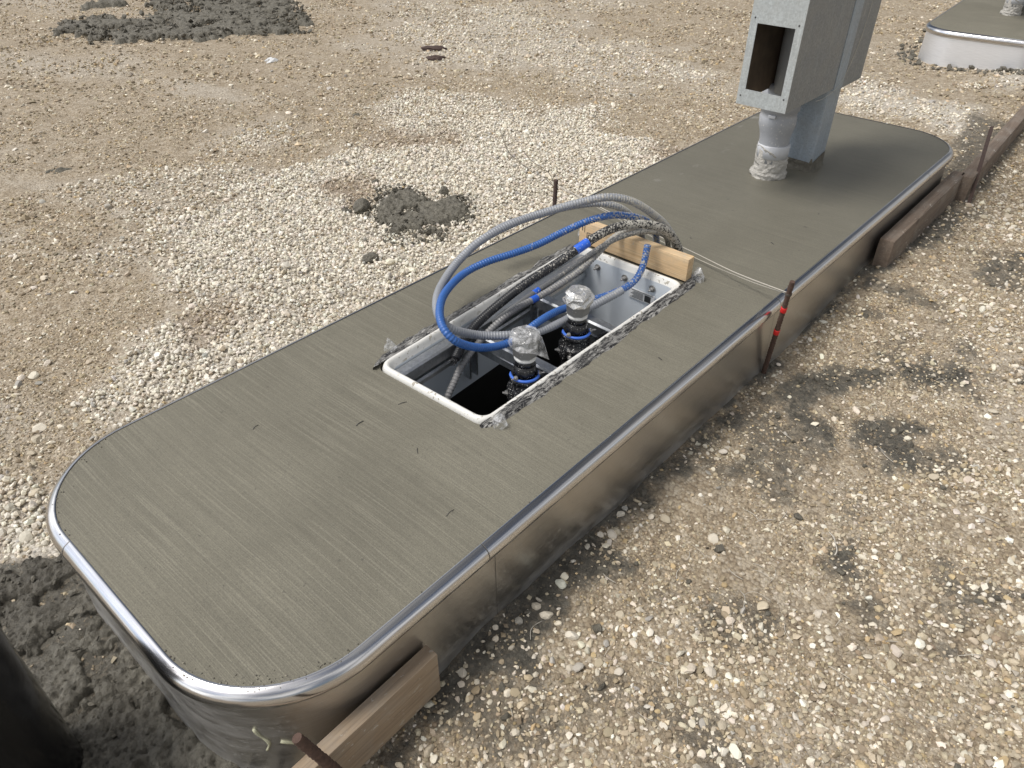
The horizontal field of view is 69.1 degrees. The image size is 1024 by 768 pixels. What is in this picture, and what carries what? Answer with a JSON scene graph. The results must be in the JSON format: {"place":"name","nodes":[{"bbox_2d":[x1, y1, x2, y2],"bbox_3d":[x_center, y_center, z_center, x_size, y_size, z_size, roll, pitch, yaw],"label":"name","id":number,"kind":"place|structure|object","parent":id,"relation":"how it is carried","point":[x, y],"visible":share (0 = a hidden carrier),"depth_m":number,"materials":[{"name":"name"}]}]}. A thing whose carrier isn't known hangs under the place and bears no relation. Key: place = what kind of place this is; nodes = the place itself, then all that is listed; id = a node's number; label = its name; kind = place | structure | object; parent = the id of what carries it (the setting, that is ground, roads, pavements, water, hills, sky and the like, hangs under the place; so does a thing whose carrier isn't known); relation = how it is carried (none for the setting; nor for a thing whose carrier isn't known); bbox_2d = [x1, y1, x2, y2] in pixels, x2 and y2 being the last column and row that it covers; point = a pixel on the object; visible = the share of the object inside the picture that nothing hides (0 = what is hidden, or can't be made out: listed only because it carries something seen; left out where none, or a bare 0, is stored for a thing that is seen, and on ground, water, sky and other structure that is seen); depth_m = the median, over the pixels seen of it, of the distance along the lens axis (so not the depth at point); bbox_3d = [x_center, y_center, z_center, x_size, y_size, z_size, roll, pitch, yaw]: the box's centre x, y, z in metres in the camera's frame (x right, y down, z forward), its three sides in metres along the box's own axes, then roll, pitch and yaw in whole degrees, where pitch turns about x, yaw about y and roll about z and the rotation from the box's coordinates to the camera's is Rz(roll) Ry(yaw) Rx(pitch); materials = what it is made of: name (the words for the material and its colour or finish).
{"place":"outdoors","nodes":[
{"label":"outdoors","id":0,"kind":"place"},
{"bbox_2d":[0,0,1023,767],"bbox_3d":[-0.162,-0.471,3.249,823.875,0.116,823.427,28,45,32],"label":"ground","id":1,"kind":"structure","parent":0,"point":[684,484],"depth_m":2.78,"materials":[{"name":"beige gravel"}]},
{"bbox_2d":[0,627,83,767],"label":"bollard","id":2,"kind":"object","parent":1,"relation":"on","point":[36,731],"visible":0.89,"depth_m":1.39,"materials":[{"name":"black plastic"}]},
{"bbox_2d":[45,167,71,173],"bbox_3d":[-2.597,-1.195,4.209,0.154,0.032,0.233,7,38,9],"label":"concrete spill","id":3,"kind":"object","parent":1,"relation":"on","point":[60,169],"visible":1,"depth_m":4.22,"materials":[{"name":"grey concrete"}]},
{"bbox_2d":[80,0,128,10],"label":"concrete spill","id":4,"kind":"object","parent":1,"relation":"on","point":[86,6],"visible":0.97,"depth_m":7.98,"materials":[{"name":"grey concrete"}]},
{"bbox_2d":[0,554,239,767],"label":"concrete spill","id":5,"kind":"object","parent":1,"relation":"on","point":[147,722],"visible":0.49,"depth_m":1.69,"materials":[{"name":"grey concrete"}]},
{"bbox_2d":[292,645,440,767],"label":"form board","id":6,"kind":"object","parent":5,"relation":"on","point":[364,732],"visible":1,"depth_m":1.55,"materials":[{"name":"brown wood"}]},
{"bbox_2d":[49,0,314,44],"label":"concrete spill","id":7,"kind":"object","parent":1,"relation":"on","point":[241,9],"visible":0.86,"depth_m":7.20,"materials":[{"name":"concrete"}]},
{"bbox_2d":[264,57,277,62],"bbox_3d":[-2.010,-2.696,6.187,0.110,0.038,0.116,28,45,32],"label":"paper scrap","id":8,"kind":"object","parent":1,"relation":"on","point":[270,60],"visible":1,"depth_m":6.17,"materials":[{"name":"white paper"}]},
{"bbox_2d":[292,733,341,767],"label":"rebar stake","id":9,"kind":"object","parent":1,"relation":"on","point":[310,749],"visible":1,"depth_m":1.35,"materials":[{"name":"metal"}]},
{"bbox_2d":[0,86,684,560],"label":"white gravel","id":10,"kind":"structure","parent":1,"relation":"on","point":[360,240],"depth_m":3.69,"materials":[{"name":"white gravel"}]},
{"bbox_2d":[353,198,370,213],"bbox_3d":[-0.767,-0.913,3.788,0.086,0.064,0.124,5,37,6],"label":"concrete lump","id":11,"kind":"object","parent":1,"relation":"on","point":[361,205],"visible":0.94,"depth_m":3.76,"materials":[{"name":"grey concrete"}]},
{"bbox_2d":[362,252,378,262],"bbox_3d":[-0.642,-0.575,3.355,0.067,0.028,0.086,28,45,32],"label":"concrete lump","id":12,"kind":"object","parent":1,"relation":"on","point":[369,257],"visible":1,"depth_m":3.34,"materials":[{"name":"grey concrete"}]},
{"bbox_2d":[373,189,469,244],"bbox_3d":[-0.478,-0.890,3.770,0.588,0.070,0.618,28,45,32],"label":"concrete spill","id":13,"kind":"object","parent":1,"relation":"on","point":[444,209],"visible":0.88,"depth_m":3.71,"materials":[{"name":"concrete"}]},
{"bbox_2d":[421,45,446,50],"bbox_3d":[-0.685,-2.954,6.528,0.232,0.036,0.111,-1,37,-2],"label":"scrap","id":14,"kind":"object","parent":1,"relation":"on","point":[434,48],"visible":0.99,"depth_m":6.50,"materials":[{"name":"concrete"}]},
{"bbox_2d":[426,55,445,60],"bbox_3d":[-0.641,-2.745,6.244,0.170,0.035,0.088,-1,37,-2],"label":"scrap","id":15,"kind":"object","parent":1,"relation":"on","point":[435,57],"visible":1,"depth_m":6.22,"materials":[{"name":"concrete"}]},
{"bbox_2d":[439,186,448,195],"bbox_3d":[-0.360,-1.025,3.937,0.055,0.050,0.054,28,45,32],"label":"concrete lump","id":16,"kind":"object","parent":1,"relation":"on","point":[444,190],"visible":0.94,"depth_m":3.92,"materials":[{"name":"grey concrete"}]},
{"bbox_2d":[46,111,953,767],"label":"concrete island","id":17,"kind":"structure","parent":1,"relation":"on","point":[286,541],"depth_m":1.90,"materials":[{"name":"grey concrete"}]},
{"bbox_2d":[52,124,937,691],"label":"concrete crumbs","id":18,"kind":"object","parent":17,"relation":"on","point":[274,472],"visible":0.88,"depth_m":1.43,"materials":[{"name":"grey concrete"}]},
{"bbox_2d":[253,237,771,514],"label":"broom fibres","id":19,"kind":"object","parent":17,"relation":"on","point":[404,402],"visible":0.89,"depth_m":2.00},
{"bbox_2d":[373,243,701,427],"bbox_3d":[0.112,0.083,2.672,0.544,0.795,1.150,28,45,32],"label":"sump box","id":20,"kind":"object","parent":17,"relation":"in","point":[424,366],"visible":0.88,"depth_m":2.52,"materials":[{"name":"metal"}]},
{"bbox_2d":[502,327,546,400],"bbox_3d":[0.060,0.050,2.308,0.181,0.516,0.121,-5,37,-7],"label":"shutoff valve","id":21,"kind":"object","parent":20,"relation":"attached to","point":[524,373],"visible":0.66,"depth_m":2.19,"materials":[{"name":"grey metal"}]},
{"bbox_2d":[555,285,606,365],"bbox_3d":[0.229,-0.088,2.460,0.181,0.515,0.121,-5,37,-7],"label":"shutoff valve","id":22,"kind":"object","parent":20,"relation":"attached to","point":[574,340],"visible":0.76,"depth_m":2.35,"materials":[{"name":"grey metal"}]},
{"bbox_2d":[491,229,670,322],"bbox_3d":[0.251,-0.408,2.604,0.797,0.171,0.082,-22,42,-26],"label":"flexible conduit","id":23,"kind":"object","parent":20,"relation":"in","point":[568,269],"visible":0.81,"depth_m":2.62,"materials":[{"name":"grey plastic"}]},
{"bbox_2d":[444,228,645,399],"bbox_3d":[0.122,-0.216,2.607,0.063,0.452,1.084,30,46,33],"label":"flexible conduit","id":24,"kind":"object","parent":17,"relation":"on","point":[506,315],"visible":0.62,"depth_m":2.48,"materials":[{"name":"grey plastic"}]},
{"bbox_2d":[435,211,659,351],"bbox_3d":[0.136,-0.381,2.499,1.079,0.247,0.289,-28,45,-32],"label":"flexible conduit","id":25,"kind":"object","parent":17,"relation":"on","point":[447,289],"visible":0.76,"depth_m":2.44,"materials":[{"name":"blue plastic"}]},
{"bbox_2d":[432,193,675,339],"bbox_3d":[0.160,-0.422,2.493,1.060,0.318,0.359,-22,43,-27],"label":"flexible conduit","id":26,"kind":"object","parent":17,"relation":"on","point":[464,254],"visible":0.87,"depth_m":2.48,"materials":[{"name":"grey plastic"}]},
{"bbox_2d":[487,201,636,235],"bbox_3d":[0.215,-0.544,2.708,0.630,0.263,0.113,-14,39,-18],"label":"flexible conduit","id":27,"kind":"object","parent":17,"relation":"on","point":[615,206],"visible":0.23,"depth_m":2.64,"materials":[{"name":"grey plastic"}]},
{"bbox_2d":[450,219,682,365],"bbox_3d":[0.198,-0.361,2.497,1.013,0.278,0.109,-23,43,-28],"label":"flexible conduit","id":28,"kind":"object","parent":17,"relation":"on","point":[479,321],"visible":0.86,"depth_m":2.45,"materials":[{"name":"grey plastic"}]},
{"bbox_2d":[579,222,693,280],"bbox_3d":[0.446,-0.496,2.721,0.472,0.086,0.040,28,45,32],"label":"lumber block","id":29,"kind":"object","parent":17,"relation":"on","point":[672,262],"depth_m":2.67,"materials":[{"name":"beige wood"}]},
{"bbox_2d":[749,27,800,180],"bbox_3d":[1.178,-1.361,3.148,0.187,1.027,0.184,28,45,32],"label":"drain pipe","id":30,"kind":"object","parent":17,"relation":"on","point":[776,130],"visible":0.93,"depth_m":3.28,"materials":[{"name":"grey plastic"}]},
{"bbox_2d":[736,0,881,172],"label":"canopy column","id":31,"kind":"structure","parent":17,"relation":"on","point":[830,47],"depth_m":3.00,"materials":[{"name":"metal"}]},
{"bbox_2d":[0,45,1023,767],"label":"tan pebbles","id":32,"kind":"object","parent":1,"relation":"on","point":[890,665],"visible":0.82,"depth_m":1.94,"materials":[{"name":"beige gravel"}]},
{"bbox_2d":[0,35,1023,767],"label":"white stones","id":33,"kind":"object","parent":1,"relation":"on","point":[572,635],"visible":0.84,"depth_m":2.15,"materials":[{"name":"white stone"}]},
{"bbox_2d":[0,0,1023,767],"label":"mud clods","id":34,"kind":"object","parent":1,"relation":"on","point":[596,628],"visible":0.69,"depth_m":3.85,"materials":[{"name":"soil"}]},
{"bbox_2d":[552,179,557,205],"bbox_3d":[0.177,-0.654,3.242,0.022,0.487,0.036,28,45,32],"label":"rebar stake","id":35,"kind":"object","parent":1,"relation":"on","point":[555,190],"visible":0.26,"depth_m":3.12,"materials":[{"name":"metal"}]},
{"bbox_2d":[500,131,552,185],"bbox_3d":[0.086,-1.214,3.918,0.076,0.348,1.739,-5,37,-7],"label":"tie wire","id":36,"kind":"object","parent":35,"relation":"attached to","point":[525,166],"visible":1,"depth_m":4.20,"materials":[{"name":"grey metal"}]},
{"bbox_2d":[557,185,785,291],"bbox_3d":[0.565,-0.562,2.797,0.052,0.058,1.121,-27,45,-31],"label":"string line","id":37,"kind":"object","parent":35,"relation":"attached to","point":[695,253],"visible":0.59,"depth_m":2.66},
{"bbox_2d":[337,0,1022,135],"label":"pale gravel","id":38,"kind":"structure","parent":1,"relation":"on","point":[865,97],"depth_m":6.40,"materials":[{"name":"beige gravel"}]},
{"bbox_2d":[510,343,1010,759],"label":"straw fibres","id":39,"kind":"object","parent":1,"relation":"on","point":[804,586],"visible":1,"depth_m":1.94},
{"bbox_2d":[761,280,794,373],"bbox_3d":[0.912,-0.183,2.557,0.023,0.428,0.092,7,38,9],"label":"rebar stake","id":40,"kind":"object","parent":1,"relation":"on","point":[783,309],"visible":1,"depth_m":2.53,"materials":[{"name":"metal"}]},
{"bbox_2d":[829,549,853,557],"bbox_3d":[0.888,0.466,2.044,0.080,0.022,0.132,56,64,48],"label":"concrete spill","id":41,"kind":"object","parent":1,"relation":"on","point":[844,552],"visible":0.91,"depth_m":2.04,"materials":[{"name":"grey concrete"}]},
{"bbox_2d":[872,171,964,267],"bbox_3d":[1.950,-0.794,3.536,0.062,0.145,1.050,28,45,32],"label":"form timber","id":42,"kind":"object","parent":1,"relation":"on","point":[898,237],"visible":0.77,"depth_m":3.40,"materials":[{"name":"brown wood"}]},
{"bbox_2d":[918,0,1023,69],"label":"concrete island","id":43,"kind":"structure","parent":1,"relation":"on","point":[979,34],"depth_m":6.04,"materials":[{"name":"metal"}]},
{"bbox_2d":[1000,0,1023,15],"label":"drain pipe","id":44,"kind":"object","parent":43,"relation":"on","point":[1012,7],"visible":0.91,"depth_m":6.43,"materials":[{"name":"grey plastic"}]},
{"bbox_2d":[967,126,993,202],"bbox_3d":[2.397,-1.108,3.812,0.017,0.336,0.360,17,40,21],"label":"angle stake","id":45,"kind":"object","parent":1,"relation":"on","point":[981,161],"visible":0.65,"depth_m":3.81,"materials":[{"name":"metal"}]},
{"bbox_2d":[955,105,1023,201],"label":"form timber","id":46,"kind":"object","parent":1,"relation":"on","point":[1004,138],"visible":0.73,"depth_m":4.09,"materials":[{"name":"brown wood"}]}
]}

